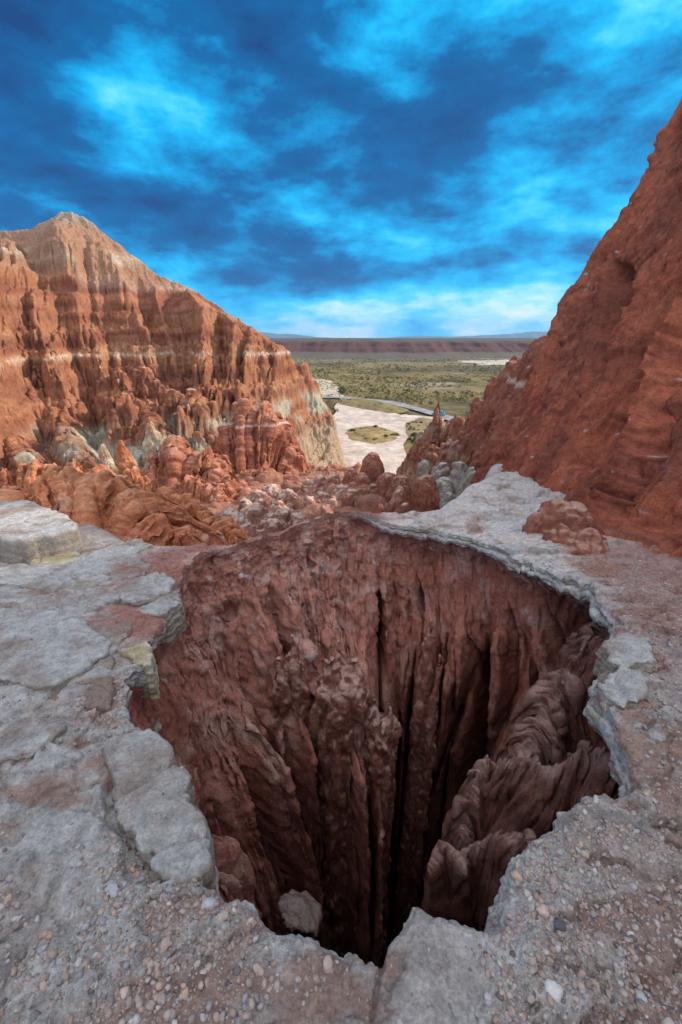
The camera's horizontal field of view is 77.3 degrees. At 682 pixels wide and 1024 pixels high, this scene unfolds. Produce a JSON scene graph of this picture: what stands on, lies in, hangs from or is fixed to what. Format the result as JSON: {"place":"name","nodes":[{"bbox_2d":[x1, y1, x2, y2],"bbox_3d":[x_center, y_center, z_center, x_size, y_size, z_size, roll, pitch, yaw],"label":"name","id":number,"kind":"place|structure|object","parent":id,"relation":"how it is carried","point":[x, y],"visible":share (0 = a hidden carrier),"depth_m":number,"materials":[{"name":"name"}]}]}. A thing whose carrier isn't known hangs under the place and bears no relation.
{"place":"outdoors","nodes":[
{"label":"outdoors","id":0,"kind":"place"},
{"bbox_2d":[0,211,361,475],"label":"badlands hill","id":1,"kind":"structure","parent":0,"point":[92,315],"depth_m":64.10,"materials":[{"name":"stone"}]},
{"bbox_2d":[3,427,53,473],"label":"rock spur","id":2,"kind":"structure","parent":1,"relation":"on","point":[18,449],"depth_m":43.56,"materials":[{"name":"stone"}]},
{"bbox_2d":[40,397,99,471],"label":"rock spur","id":3,"kind":"structure","parent":1,"relation":"on","point":[77,444],"depth_m":47.34,"materials":[{"name":"stone"}]},
{"bbox_2d":[127,373,173,462],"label":"rock spur","id":4,"kind":"structure","parent":1,"relation":"on","point":[146,413],"depth_m":51.02,"materials":[{"name":"stone"}]},
{"bbox_2d":[123,366,184,430],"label":"rock pinnacle","id":5,"kind":"object","parent":1,"relation":"on","point":[146,384],"visible":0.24,"depth_m":56.88,"materials":[{"name":"stone"}]},
{"bbox_2d":[173,388,215,435],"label":"rock pinnacle","id":6,"kind":"object","parent":1,"relation":"on","point":[195,392],"visible":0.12,"depth_m":54.69,"materials":[{"name":"stone"}]},
{"bbox_2d":[173,422,218,445],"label":"rock spur","id":7,"kind":"structure","parent":1,"relation":"on","point":[210,436],"depth_m":51.51,"materials":[{"name":"stone"}]},
{"bbox_2d":[230,390,256,418],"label":"rock pinnacle","id":8,"kind":"object","parent":1,"relation":"on","point":[232,406],"visible":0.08,"depth_m":57.27,"materials":[{"name":"stone"}]},
{"bbox_2d":[85,470,388,520],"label":"ravine ground","id":9,"kind":"structure","parent":0,"point":[368,503],"depth_m":26.40,"materials":[{"name":"stone"}]},
{"bbox_2d":[0,459,150,494],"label":"mud fin","id":10,"kind":"object","parent":9,"relation":"on","point":[25,476],"visible":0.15,"depth_m":25.15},
{"bbox_2d":[98,445,119,474],"bbox_3d":[-22.138,-3.011,40.910,2.952,7.042,2.802,0,22,0],"label":"rock spire","id":11,"kind":"object","parent":9,"relation":"on","point":[105,457],"visible":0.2,"depth_m":39.87,"materials":[{"name":"stone"}]},
{"bbox_2d":[0,465,230,545],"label":"mud mound","id":12,"kind":"object","parent":9,"relation":"on","point":[121,508],"visible":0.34,"depth_m":8.25,"materials":[{"name":"soil"}]},
{"bbox_2d":[122,468,129,474],"bbox_3d":[-17.684,-0.744,36.458,1.827,6.311,2.108,-12,25,-27],"label":"rock spire","id":13,"kind":"object","parent":9,"relation":"on","point":[126,470],"visible":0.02,"depth_m":35.07,"materials":[{"name":"stone"}]},
{"bbox_2d":[115,439,140,473],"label":"rock spire","id":14,"kind":"object","parent":9,"relation":"on","point":[124,458],"visible":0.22,"depth_m":41.66,"materials":[{"name":"stone"}]},
{"bbox_2d":[142,421,161,467],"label":"rock spire","id":15,"kind":"object","parent":9,"relation":"on","point":[152,435],"visible":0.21,"depth_m":44.86,"materials":[{"name":"stone"}]},
{"bbox_2d":[136,479,251,545],"bbox_3d":[-3.306,1.585,11.162,5.345,4.402,3.444,17,28,35],"label":"mud fin","id":16,"kind":"object","parent":9,"relation":"on","point":[231,530],"visible":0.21,"depth_m":10.64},
{"bbox_2d":[140,434,252,499],"bbox_3d":[-9.623,0.521,30.481,11.560,11.786,8.015,17,28,35],"label":"fluted rock","id":17,"kind":"object","parent":9,"relation":"on","point":[176,460],"visible":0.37,"depth_m":28.35,"materials":[{"name":"stone"}]},
{"bbox_2d":[175,474,233,503],"bbox_3d":[-8.382,0.801,26.731,5.646,6.015,4.333,6,23,14],"label":"fluted rock","id":18,"kind":"object","parent":9,"relation":"on","point":[197,487],"visible":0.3,"depth_m":26.04,"materials":[{"name":"stone"}]},
{"bbox_2d":[239,461,276,479],"bbox_3d":[-7.882,-0.700,40.390,6.039,8.223,6.350,0,22,0],"label":"fluted rock","id":19,"kind":"object","parent":9,"relation":"on","point":[253,472],"visible":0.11,"depth_m":39.49,"materials":[{"name":"stone"}]},
{"bbox_2d":[211,398,310,475],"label":"fluted rock","id":20,"kind":"object","parent":9,"relation":"on","point":[248,438],"visible":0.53,"depth_m":41.35,"materials":[{"name":"stone"}]},
{"bbox_2d":[213,502,308,536],"bbox_3d":[-2.821,1.549,13.604,5.278,4.478,6.689,0,22,0],"label":"rock hump","id":21,"kind":"object","parent":9,"relation":"on","point":[255,519],"visible":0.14,"depth_m":13.88,"materials":[{"name":"stone"}]},
{"bbox_2d":[237,484,327,515],"bbox_3d":[-2.842,0.564,21.520,5.798,4.212,7.356,0,22,0],"label":"rock hump","id":22,"kind":"object","parent":9,"relation":"on","point":[272,497],"visible":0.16,"depth_m":22.18,"materials":[{"name":"stone"}]},
{"bbox_2d":[307,461,326,470],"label":"rock hump","id":23,"kind":"object","parent":9,"relation":"on","point":[311,465],"visible":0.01,"depth_m":46.89,"materials":[{"name":"stone"}]},
{"bbox_2d":[296,473,358,505],"bbox_3d":[-0.827,0.197,29.040,5.231,5.256,8.335,-11,25,-24],"label":"rock hump","id":24,"kind":"object","parent":9,"relation":"on","point":[331,486],"visible":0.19,"depth_m":28.91,"materials":[{"name":"stone"}]},
{"bbox_2d":[326,504,334,511],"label":"rock dome","id":25,"kind":"object","parent":9,"relation":"on","point":[331,507],"visible":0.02,"depth_m":21.46,"materials":[{"name":"stone"}]},
{"bbox_2d":[341,493,354,507],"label":"rock dome","id":26,"kind":"object","parent":9,"relation":"on","point":[348,499],"visible":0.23,"depth_m":23.23,"materials":[{"name":"stone"}]},
{"bbox_2d":[342,468,356,483],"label":"rock dome","id":27,"kind":"object","parent":9,"relation":"on","point":[349,475],"visible":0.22,"depth_m":35.13,"materials":[{"name":"stone"}]},
{"bbox_2d":[353,472,370,484],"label":"rock dome","id":28,"kind":"object","parent":9,"relation":"on","point":[361,478],"visible":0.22,"depth_m":34.14,"materials":[{"name":"stone"}]},
{"bbox_2d":[359,452,384,483],"bbox_3d":[2.587,-2.909,36.637,3.008,4.644,2.818,0,22,0],"label":"rock dome","id":29,"kind":"object","parent":9,"relation":"on","point":[372,467],"visible":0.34,"depth_m":35.52,"materials":[{"name":"stone"}]},
{"bbox_2d":[362,483,384,499],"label":"rock dome","id":30,"kind":"object","parent":9,"relation":"on","point":[372,488],"visible":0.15,"depth_m":27.25,"materials":[{"name":"stone"}]},
{"bbox_2d":[375,504,383,512],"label":"rock dome","id":31,"kind":"object","parent":9,"relation":"on","point":[380,508],"visible":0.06,"depth_m":21.39,"materials":[{"name":"stone"}]},
{"bbox_2d":[375,472,395,497],"bbox_3d":[3.805,-0.812,35.374,3.217,5.261,3.250,0,22,0],"label":"rock dome","id":32,"kind":"object","parent":9,"relation":"on","point":[383,482],"visible":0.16,"depth_m":34.02,"materials":[{"name":"stone"}]},
{"bbox_2d":[387,498,398,513],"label":"rock dome","id":33,"kind":"object","parent":9,"relation":"on","point":[393,507],"visible":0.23,"depth_m":22.43,"materials":[{"name":"stone"}]},
{"bbox_2d":[387,485,406,509],"bbox_3d":[3.131,-0.243,23.659,1.317,2.578,1.283,0,22,0],"label":"rock dome","id":34,"kind":"object","parent":9,"relation":"on","point":[399,495],"visible":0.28,"depth_m":23.11,"materials":[{"name":"stone"}]},
{"bbox_2d":[385,475,412,505],"bbox_3d":[4.501,-0.955,33.124,2.521,4.004,2.439,0,22,0],"label":"rock dome","id":35,"kind":"object","parent":9,"relation":"on","point":[401,480],"visible":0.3,"depth_m":32.29,"materials":[{"name":"stone"}]},
{"bbox_2d":[399,503,409,513],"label":"rock dome","id":36,"kind":"object","parent":9,"relation":"on","point":[404,508],"visible":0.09,"depth_m":21.93,"materials":[{"name":"stone"}]},
{"bbox_2d":[413,460,430,482],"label":"rock dome","id":37,"kind":"object","parent":9,"relation":"on","point":[423,467],"visible":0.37,"depth_m":36.87,"materials":[{"name":"stone"}]},
{"bbox_2d":[409,474,439,511],"bbox_3d":[4.782,-0.574,24.035,1.964,3.258,2.014,0,22,0],"label":"rock dome","id":38,"kind":"object","parent":9,"relation":"on","point":[425,495],"visible":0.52,"depth_m":23.35,"materials":[{"name":"stone"}]},
{"bbox_2d":[430,462,450,480],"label":"rock dome","id":39,"kind":"object","parent":9,"relation":"on","point":[441,469],"visible":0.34,"depth_m":33.86,"materials":[{"name":"stone"}]},
{"bbox_2d":[436,477,455,502],"bbox_3d":[7.327,-0.877,30.975,2.513,3.498,2.478,-11,25,-24],"label":"rock dome","id":40,"kind":"object","parent":9,"relation":"on","point":[445,485],"visible":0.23,"depth_m":30.02,"materials":[{"name":"stone"}]},
{"bbox_2d":[439,492,455,508],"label":"rock dome","id":41,"kind":"object","parent":9,"relation":"on","point":[447,498],"visible":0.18,"depth_m":26.51,"materials":[{"name":"stone"}]},
{"bbox_2d":[447,461,467,490],"bbox_3d":[9.265,-2.281,33.616,2.348,3.536,2.462,0,22,0],"label":"rock dome","id":42,"kind":"object","parent":9,"relation":"on","point":[458,471],"visible":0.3,"depth_m":32.90,"materials":[{"name":"stone"}]},
{"bbox_2d":[455,467,475,497],"bbox_3d":[9.105,-1.434,29.699,2.244,3.559,2.292,20,30,40],"label":"rock dome","id":43,"kind":"object","parent":9,"relation":"on","point":[466,480],"visible":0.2,"depth_m":29.08,"materials":[{"name":"stone"}]},
{"bbox_2d":[396,335,547,489],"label":"rock spur","id":44,"kind":"structure","parent":9,"relation":"on","point":[456,438],"depth_m":36.49,"materials":[{"name":"stone"}]},
{"bbox_2d":[260,332,325,337],"bbox_3d":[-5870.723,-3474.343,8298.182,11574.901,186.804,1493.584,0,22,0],"label":"mountain range","id":45,"kind":"structure","parent":0,"point":[269,335],"depth_m":8065.54,"materials":[{"name":"stone"}]},
{"bbox_2d":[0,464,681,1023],"bbox_3d":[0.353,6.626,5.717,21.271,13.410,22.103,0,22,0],"label":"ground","id":46,"kind":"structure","parent":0,"point":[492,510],"depth_m":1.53,"materials":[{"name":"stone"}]},
{"bbox_2d":[0,584,52,624],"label":"rock slab","id":47,"kind":"object","parent":46,"relation":"on","point":[13,593],"visible":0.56,"depth_m":3.30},
{"bbox_2d":[0,717,67,766],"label":"rock slab","id":48,"kind":"object","parent":46,"relation":"on","point":[27,738],"visible":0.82,"depth_m":1.99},
{"bbox_2d":[0,562,74,589],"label":"rock slab","id":49,"kind":"object","parent":46,"relation":"on","point":[38,571],"visible":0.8,"depth_m":3.66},
{"bbox_2d":[0,500,83,563],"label":"rock slab","id":50,"kind":"object","parent":46,"relation":"on","point":[30,531],"visible":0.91,"depth_m":4.12,"materials":[{"name":"stone"}]},
{"bbox_2d":[29,552,78,566],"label":"rock slab","id":51,"kind":"object","parent":46,"relation":"on","point":[64,558],"visible":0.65,"depth_m":3.96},
{"bbox_2d":[0,606,112,691],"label":"rock slab","id":52,"kind":"object","parent":46,"relation":"on","point":[60,657],"visible":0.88,"depth_m":2.59,"materials":[{"name":"stone"}]},
{"bbox_2d":[44,577,100,596],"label":"rock slab","id":53,"kind":"object","parent":46,"relation":"on","point":[57,587],"visible":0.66,"depth_m":3.45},
{"bbox_2d":[47,655,116,713],"bbox_3d":[-1.315,1.067,2.425,0.402,0.315,0.439,8,24,19],"label":"rock slab","id":54,"kind":"object","parent":46,"relation":"on","point":[101,694],"visible":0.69,"depth_m":2.29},
{"bbox_2d":[59,583,120,618],"bbox_3d":[-1.885,0.822,3.271,0.430,0.375,0.526,-17,28,-36],"label":"rock slab","id":55,"kind":"object","parent":46,"relation":"on","point":[103,599],"visible":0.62,"depth_m":3.24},
{"bbox_2d":[88,610,138,646],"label":"rock slab","id":56,"kind":"object","parent":46,"relation":"on","point":[122,630],"visible":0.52,"depth_m":2.88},
{"bbox_2d":[77,538,152,562],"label":"rock slab","id":57,"kind":"object","parent":46,"relation":"on","point":[119,550],"visible":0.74,"depth_m":4.16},
{"bbox_2d":[108,557,151,581],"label":"rock slab","id":58,"kind":"object","parent":46,"relation":"on","point":[133,572],"visible":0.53,"depth_m":3.74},
{"bbox_2d":[119,641,159,699],"bbox_3d":[-1.223,0.987,2.664,0.185,0.297,0.305,-20,30,-40],"label":"rock slab","id":59,"kind":"object","parent":46,"relation":"on","point":[140,654],"visible":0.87,"depth_m":2.60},
{"bbox_2d":[111,572,176,606],"bbox_3d":[-1.562,0.739,3.496,0.460,0.374,0.493,-19,29,-39],"label":"rock slab","id":60,"kind":"object","parent":46,"relation":"on","point":[134,592],"visible":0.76,"depth_m":3.38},
{"bbox_2d":[101,728,216,890],"bbox_3d":[-0.757,1.269,1.780,0.307,0.380,0.811,-15,27,-32],"label":"rock slab","id":61,"kind":"object","parent":46,"relation":"on","point":[168,832],"visible":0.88,"depth_m":1.64,"materials":[{"name":"stone"}]},
{"bbox_2d":[136,589,186,643],"bbox_3d":[-1.318,0.800,3.294,0.251,0.312,0.438,10,24,24],"label":"rock slab","id":62,"kind":"object","parent":46,"relation":"on","point":[169,608],"visible":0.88,"depth_m":3.20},
{"bbox_2d":[0,557,681,1023],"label":"gravel","id":63,"kind":"structure","parent":46,"relation":"on","point":[148,963],"depth_m":1.30,"materials":[{"name":"gravel"}]},
{"bbox_2d":[0,903,5,912],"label":"stone","id":64,"kind":"object","parent":63,"relation":"on","point":[2,906],"visible":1,"depth_m":1.35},
{"bbox_2d":[107,883,117,897],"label":"stone","id":65,"kind":"object","parent":63,"relation":"on","point":[112,889],"visible":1,"depth_m":1.40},
{"bbox_2d":[120,985,128,998],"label":"stone","id":66,"kind":"object","parent":63,"relation":"on","point":[123,991],"visible":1,"depth_m":1.20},
{"bbox_2d":[157,991,165,1004],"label":"stone","id":67,"kind":"object","parent":63,"relation":"on","point":[161,997],"visible":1,"depth_m":1.19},
{"bbox_2d":[160,936,170,952],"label":"stone","id":68,"kind":"object","parent":63,"relation":"on","point":[164,944],"visible":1,"depth_m":1.29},
{"bbox_2d":[181,985,188,999],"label":"stone","id":69,"kind":"object","parent":63,"relation":"on","point":[185,992],"visible":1,"depth_m":1.20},
{"bbox_2d":[202,897,216,908],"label":"stone","id":70,"kind":"object","parent":63,"relation":"on","point":[209,902],"visible":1,"depth_m":1.38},
{"bbox_2d":[215,910,228,925],"bbox_3d":[-0.376,1.273,1.338,0.048,0.025,0.029,-37,41,-21],"label":"stone","id":71,"kind":"object","parent":63,"relation":"on","point":[222,916],"visible":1,"depth_m":1.33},
{"bbox_2d":[252,962,263,976],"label":"stone","id":72,"kind":"object","parent":63,"relation":"on","point":[258,969],"visible":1,"depth_m":1.24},
{"bbox_2d":[323,955,332,973],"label":"stone","id":73,"kind":"object","parent":63,"relation":"on","point":[327,964],"visible":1,"depth_m":1.25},
{"bbox_2d":[510,870,523,882],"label":"stone","id":74,"kind":"object","parent":63,"relation":"on","point":[515,874],"visible":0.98,"depth_m":1.47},
{"bbox_2d":[524,889,530,896],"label":"stone","id":75,"kind":"object","parent":63,"relation":"on","point":[527,893],"visible":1,"depth_m":1.39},
{"bbox_2d":[525,870,530,876],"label":"stone","id":76,"kind":"object","parent":63,"relation":"on","point":[527,873],"visible":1,"depth_m":1.48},
{"bbox_2d":[536,903,549,917],"bbox_3d":[0.642,1.268,1.354,0.050,0.040,0.036,6,23,13],"label":"stone","id":77,"kind":"object","parent":63,"relation":"on","point":[542,909],"visible":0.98,"depth_m":1.34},
{"bbox_2d":[545,978,562,1003],"bbox_3d":[0.591,1.329,1.184,0.049,0.028,0.043,7,31,13],"label":"stone","id":78,"kind":"object","parent":63,"relation":"on","point":[554,989],"visible":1,"depth_m":1.18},
{"bbox_2d":[548,876,559,889],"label":"stone","id":79,"kind":"object","parent":63,"relation":"on","point":[552,881],"visible":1,"depth_m":1.46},
{"bbox_2d":[553,918,565,931],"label":"stone","id":80,"kind":"object","parent":63,"relation":"on","point":[559,924],"visible":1,"depth_m":1.31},
{"bbox_2d":[581,850,588,858],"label":"stone","id":81,"kind":"object","parent":63,"relation":"on","point":[585,854],"visible":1,"depth_m":1.54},
{"bbox_2d":[593,795,598,803],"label":"stone","id":82,"kind":"object","parent":63,"relation":"on","point":[595,799],"visible":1,"depth_m":1.69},
{"bbox_2d":[593,979,600,992],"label":"stone","id":83,"kind":"object","parent":63,"relation":"on","point":[598,987],"visible":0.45,"depth_m":1.23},
{"bbox_2d":[607,888,615,895],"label":"stone","id":84,"kind":"object","parent":63,"relation":"on","point":[611,892],"visible":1,"depth_m":1.45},
{"bbox_2d":[634,989,647,1002],"bbox_3d":[0.864,1.403,1.231,0.033,0.028,0.034,-3,23,-8],"label":"stone","id":85,"kind":"object","parent":63,"relation":"on","point":[639,994],"visible":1,"depth_m":1.23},
{"bbox_2d":[661,1017,674,1023],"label":"stone","id":86,"kind":"object","parent":63,"relation":"on","point":[667,1020],"visible":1,"depth_m":1.17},
{"bbox_2d":[522,499,609,620],"bbox_3d":[2.468,0.526,4.824,1.171,1.259,1.328,7,23,17],"label":"mud lump","id":87,"kind":"object","parent":46,"relation":"on","point":[561,521],"visible":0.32,"depth_m":4.65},
{"bbox_2d":[591,666,648,730],"bbox_3d":[1.559,1.050,2.372,0.434,0.287,0.204,-17,28,-35],"label":"rock slab","id":88,"kind":"object","parent":46,"relation":"on","point":[621,688],"visible":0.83,"depth_m":2.29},
{"bbox_2d":[593,633,657,676],"bbox_3d":[1.788,0.954,2.678,0.483,0.273,0.300,-10,24,-24],"label":"rock slab","id":89,"kind":"object","parent":46,"relation":"on","point":[627,650],"visible":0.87,"depth_m":2.61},
{"bbox_2d":[647,724,665,748],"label":"rock slab","id":90,"kind":"object","parent":46,"relation":"on","point":[654,733],"visible":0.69,"depth_m":1.98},
{"bbox_2d":[0,0,681,337],"label":"sky","id":91,"kind":"structure","parent":0,"point":[314,168],"materials":[{"name":"blue"}]},
{"bbox_2d":[128,515,591,967],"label":"sinkhole wall","id":92,"kind":"structure","parent":0,"point":[374,600],"depth_m":4.38,"materials":[{"name":"stone"}]},
{"bbox_2d":[271,634,309,739],"bbox_3d":[-0.460,4.931,5.322,0.591,8.282,0.545,0,22,0],"label":"rock buttress","id":93,"kind":"object","parent":92,"relation":"attached to","point":[290,683],"visible":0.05,"depth_m":3.82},
{"bbox_2d":[277,889,322,939],"bbox_3d":[-0.173,1.781,1.861,0.197,0.572,0.318,0,22,0],"label":"boulder","id":94,"kind":"object","parent":92,"relation":"attached to","point":[300,913],"visible":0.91,"depth_m":1.72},
{"bbox_2d":[306,640,371,957],"bbox_3d":[-0.022,4.984,5.107,0.877,8.379,0.851,0,22,0],"label":"rock buttress","id":95,"kind":"object","parent":92,"relation":"attached to","point":[337,716],"visible":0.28,"depth_m":3.79,"materials":[{"name":"stone"}]},
{"bbox_2d":[362,695,401,967],"bbox_3d":[0.293,5.233,5.127,0.539,7.883,0.499,7,23,17],"label":"rock buttress","id":96,"kind":"object","parent":92,"relation":"attached to","point":[383,733],"visible":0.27,"depth_m":3.79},
{"bbox_2d":[389,619,441,944],"bbox_3d":[0.869,4.383,5.292,0.306,7.311,0.441,-17,28,-36],"label":"rock buttress","id":97,"kind":"object","parent":92,"relation":"attached to","point":[411,848],"visible":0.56,"depth_m":4.63,"materials":[{"name":"stone"}]},
{"bbox_2d":[423,839,477,928],"bbox_3d":[0.668,2.256,2.362,0.504,1.390,0.297,0,22,0],"label":"rock fin","id":98,"kind":"object","parent":92,"relation":"attached to","point":[450,890],"visible":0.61,"depth_m":2.09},
{"bbox_2d":[460,828,535,931],"bbox_3d":[0.827,2.048,2.236,0.410,1.592,0.434,-20,29,-39],"label":"rock fin","id":99,"kind":"object","parent":92,"relation":"attached to","point":[489,856],"visible":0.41,"depth_m":1.99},
{"bbox_2d":[420,740,618,910],"bbox_3d":[1.212,2.787,3.103,1.271,3.601,0.770,12,25,28],"label":"rock fin","id":100,"kind":"object","parent":92,"relation":"attached to","point":[520,790],"visible":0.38,"depth_m":2.72,"materials":[{"name":"stone"}]},
{"bbox_2d":[498,621,609,765],"bbox_3d":[2.008,2.717,3.484,1.693,3.703,1.469,17,28,35],"label":"rock fin","id":101,"kind":"object","parent":92,"relation":"attached to","point":[549,724],"visible":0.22,"depth_m":3.32,"materials":[{"name":"stone"}]},
{"bbox_2d":[322,396,464,420],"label":"road","id":102,"kind":"structure","parent":0,"point":[429,412],"depth_m":175.61,"materials":[{"name":"asphalt"}]},
{"bbox_2d":[293,358,508,454],"bbox_3d":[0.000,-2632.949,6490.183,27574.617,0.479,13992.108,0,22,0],"label":"grassy plain","id":103,"kind":"structure","parent":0,"point":[452,407],"depth_m":290.12,"materials":[{"name":"plant"}]},
{"bbox_2d":[312,378,344,398],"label":"sand wash","id":104,"kind":"object","parent":103,"relation":"on","point":[329,391],"visible":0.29,"depth_m":230.01,"materials":[{"name":"sand"}]},
{"bbox_2d":[338,385,345,394],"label":"juniper tree","id":105,"kind":"object","parent":104,"relation":"on","point":[343,391],"visible":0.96,"depth_m":210.92,"materials":[{"name":"green plant"}]},
{"bbox_2d":[333,403,443,473],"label":"gravel lot","id":106,"kind":"structure","parent":103,"relation":"on","point":[392,455],"depth_m":124.98,"materials":[{"name":"soil"}]},
{"bbox_2d":[345,426,397,443],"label":"scrub island","id":107,"kind":"structure","parent":106,"relation":"on","point":[371,432],"depth_m":120.45,"materials":[{"name":"sand"}]},
{"bbox_2d":[336,398,408,412],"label":"scrub island","id":108,"kind":"structure","parent":106,"relation":"on","point":[365,404],"depth_m":173.34,"materials":[{"name":"soil"}]},
{"bbox_2d":[405,417,445,441],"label":"scrub island","id":109,"kind":"structure","parent":106,"relation":"on","point":[423,425],"depth_m":134.01,"materials":[{"name":"sand"}]},
{"bbox_2d":[292,356,509,425],"bbox_3d":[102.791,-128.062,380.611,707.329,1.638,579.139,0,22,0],"label":"scrub","id":110,"kind":"object","parent":103,"relation":"on","point":[388,391],"visible":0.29,"depth_m":271.25,"materials":[{"name":"green plant"}]},
{"bbox_2d":[461,360,508,364],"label":"sand wash","id":111,"kind":"object","parent":103,"relation":"on","point":[494,362],"visible":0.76,"depth_m":473.67,"materials":[{"name":"sand"}]},
{"bbox_2d":[269,338,537,359],"bbox_3d":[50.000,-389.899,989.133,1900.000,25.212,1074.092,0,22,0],"label":"mesa","id":112,"kind":"structure","parent":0,"point":[398,348],"depth_m":672.47,"materials":[{"name":"stone"}]},
{"bbox_2d":[391,331,547,337],"bbox_3d":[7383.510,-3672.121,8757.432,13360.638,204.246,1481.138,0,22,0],"label":"mountain range","id":113,"kind":"structure","parent":0,"point":[533,334],"depth_m":8487.06,"materials":[{"name":"stone"}]},
{"bbox_2d":[471,98,681,628],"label":"hillside","id":114,"kind":"structure","parent":0,"point":[591,419],"depth_m":6.61,"materials":[{"name":"stone"}]}
]}

